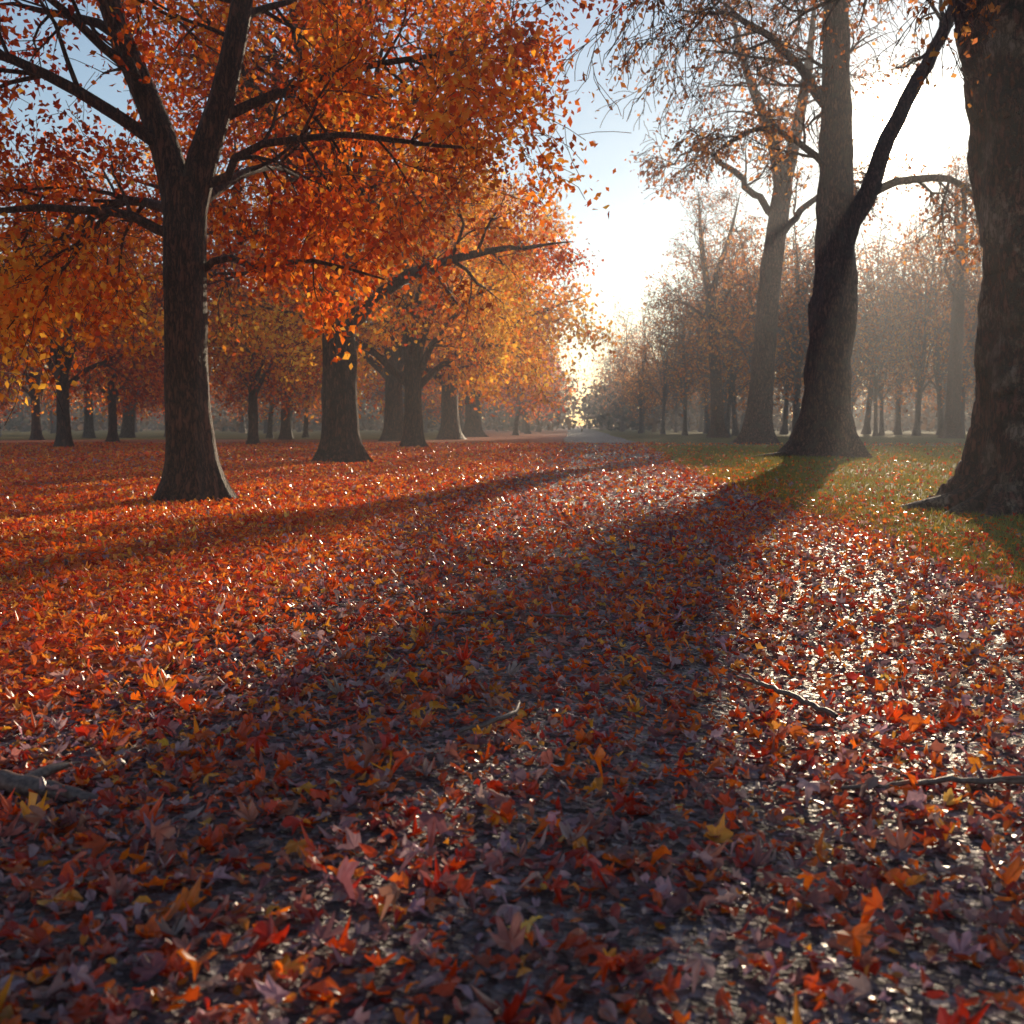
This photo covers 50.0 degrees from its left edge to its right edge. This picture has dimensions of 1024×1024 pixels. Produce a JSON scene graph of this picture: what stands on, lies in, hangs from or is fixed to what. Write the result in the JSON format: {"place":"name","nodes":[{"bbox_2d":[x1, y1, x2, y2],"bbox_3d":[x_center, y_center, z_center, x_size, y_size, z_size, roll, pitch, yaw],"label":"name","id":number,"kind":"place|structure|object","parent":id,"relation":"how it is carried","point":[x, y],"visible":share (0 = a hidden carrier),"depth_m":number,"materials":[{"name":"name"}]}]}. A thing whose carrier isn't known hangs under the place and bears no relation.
{"place":"outdoors","nodes":[
{"label":"outdoors","id":0,"kind":"place"},
{"bbox_2d":[0,430,483,439],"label":"lawn","id":1,"kind":"structure","parent":0,"point":[219,434],"depth_m":124.75,"materials":[{"name":"brown plant"}]},
{"bbox_2d":[0,222,123,439],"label":"maple tree","id":2,"kind":"object","parent":1,"relation":"on","point":[36,432],"visible":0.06,"depth_m":87.31,"materials":[{"name":"orange plant"}]},
{"bbox_2d":[209,226,366,439],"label":"maple tree","id":3,"kind":"object","parent":1,"relation":"on","point":[285,432],"visible":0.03,"depth_m":89.30,"materials":[{"name":"orange plant"}]},
{"bbox_2d":[0,0,981,425],"label":"sky","id":4,"kind":"structure","parent":0,"point":[631,242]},
{"bbox_2d":[0,426,1020,731],"bbox_3d":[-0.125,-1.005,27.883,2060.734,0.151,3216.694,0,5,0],"label":"ground","id":5,"kind":"structure","parent":0,"point":[550,436],"depth_m":9.79,"materials":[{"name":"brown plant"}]},
{"bbox_2d":[10,249,164,441],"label":"maple tree","id":6,"kind":"object","parent":5,"relation":"on","point":[112,434],"visible":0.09,"depth_m":79.47,"materials":[{"name":"orange plant"}]},
{"bbox_2d":[0,139,256,446],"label":"maple tree","id":7,"kind":"object","parent":5,"relation":"on","point":[63,437],"visible":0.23,"depth_m":57.57,"materials":[{"name":"orange plant"}]},
{"bbox_2d":[68,126,308,414],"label":"maple tree","id":8,"kind":"object","parent":5,"relation":"on","point":[153,382],"visible":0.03,"depth_m":69.19,"materials":[{"name":"orange plant"}]},
{"bbox_2d":[144,221,322,443],"bbox_3d":[-14.931,-10.932,65.470,11.528,14.145,13.401,1,5,15],"label":"maple tree","id":9,"kind":"object","parent":5,"relation":"on","point":[253,384],"visible":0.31,"depth_m":63.99,"materials":[{"name":"orange plant"}]},
{"bbox_2d":[4,0,603,463],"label":"maple tree","id":10,"kind":"object","parent":5,"relation":"on","point":[340,440],"visible":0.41,"depth_m":33.60,"materials":[{"name":"orange plant"}]},
{"bbox_2d":[0,0,644,503],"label":"maple tree","id":11,"kind":"object","parent":5,"relation":"on","point":[192,186],"visible":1,"depth_m":17.11,"materials":[{"name":"orange plant"}]},
{"bbox_2d":[163,117,556,440],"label":"maple tree","id":12,"kind":"object","parent":5,"relation":"on","point":[393,426],"visible":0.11,"depth_m":82.95,"materials":[{"name":"orange plant"}]},
{"bbox_2d":[208,121,576,447],"bbox_3d":[-6.104,-12.700,57.832,17.721,18.877,15.936,1,5,10],"label":"maple tree","id":13,"kind":"object","parent":5,"relation":"on","point":[412,380],"visible":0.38,"depth_m":56.34,"materials":[{"name":"orange plant"}]},
{"bbox_2d":[358,120,576,436],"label":"maple tree","id":14,"kind":"object","parent":5,"relation":"on","point":[472,426],"visible":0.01,"depth_m":110.81,"materials":[{"name":"orange plant"}]},
{"bbox_2d":[319,121,628,439],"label":"maple tree","id":15,"kind":"object","parent":5,"relation":"on","point":[450,428],"visible":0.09,"depth_m":88.58,"materials":[{"name":"orange plant"}]},
{"bbox_2d":[0,342,972,431],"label":"distant woodland","id":16,"kind":"object","parent":5,"relation":"on","point":[603,419],"visible":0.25,"depth_m":213.65,"materials":[{"name":"brown plant"}]},
{"bbox_2d":[0,199,982,438],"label":"distant trees","id":17,"kind":"object","parent":5,"relation":"on","point":[899,330],"visible":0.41,"depth_m":122.82,"materials":[{"name":"brown plant"}]},
{"bbox_2d":[0,441,1023,1023],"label":"fallen leaves","id":18,"kind":"object","parent":5,"relation":"on","point":[140,507],"depth_m":4.58,"materials":[{"name":"plant"}]},
{"bbox_2d":[457,700,520,733],"bbox_3d":[-0.040,0.775,4.235,0.133,0.065,0.477,2,5,27],"label":"fallen twig","id":19,"kind":"object","parent":18,"relation":"on","point":[508,714],"visible":1,"depth_m":4.12,"materials":[{"name":"wood"}]},
{"bbox_2d":[736,673,838,718],"bbox_3d":[1.170,0.789,4.802,0.062,0.072,0.693,-2,5,-24],"label":"fallen twig","id":20,"kind":"object","parent":18,"relation":"on","point":[816,707],"visible":0.99,"depth_m":4.70,"materials":[{"name":"brown wood"}]},
{"bbox_2d":[0,428,1023,1023],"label":"path","id":21,"kind":"structure","parent":0,"point":[460,940],"depth_m":3.11,"materials":[{"name":"grey asphalt"}]},
{"bbox_2d":[380,605,588,618],"bbox_3d":[-0.160,0.630,6.857,1.317,0.077,0.238,-1,5,-6],"label":"fallen twig","id":22,"kind":"object","parent":21,"relation":"on","point":[510,613],"visible":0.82,"depth_m":6.80,"materials":[{"name":"brown wood"}]},
{"bbox_2d":[803,764,1023,791],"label":"fallen twig","id":23,"kind":"object","parent":21,"relation":"on","point":[1008,780],"visible":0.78,"depth_m":3.56,"materials":[{"name":"brown wood"}]},
{"bbox_2d":[589,428,1023,598],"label":"lawn","id":24,"kind":"structure","parent":0,"point":[695,437],"depth_m":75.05,"materials":[{"name":"plant"}]},
{"bbox_2d":[640,172,790,437],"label":"lime tree","id":25,"kind":"object","parent":24,"relation":"on","point":[717,428],"visible":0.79,"depth_m":103.08,"materials":[{"name":"brown plant"}]},
{"bbox_2d":[624,0,941,443],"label":"lime tree","id":26,"kind":"object","parent":24,"relation":"on","point":[757,426],"visible":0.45,"depth_m":68.57,"materials":[{"name":"brown plant"}]},
{"bbox_2d":[549,0,1023,518],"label":"oak tree","id":27,"kind":"object","parent":24,"relation":"on","point":[987,478],"visible":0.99,"depth_m":14.01,"materials":[{"name":"brown plant"}]},
{"bbox_2d":[595,0,982,458],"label":"lime tree","id":28,"kind":"object","parent":24,"relation":"on","point":[824,426],"visible":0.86,"depth_m":38.87,"materials":[{"name":"brown plant"}]},
{"bbox_2d":[893,147,982,437],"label":"lime tree","id":29,"kind":"object","parent":24,"relation":"on","point":[952,426],"visible":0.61,"depth_m":99.07,"materials":[{"name":"brown plant"}]}
]}

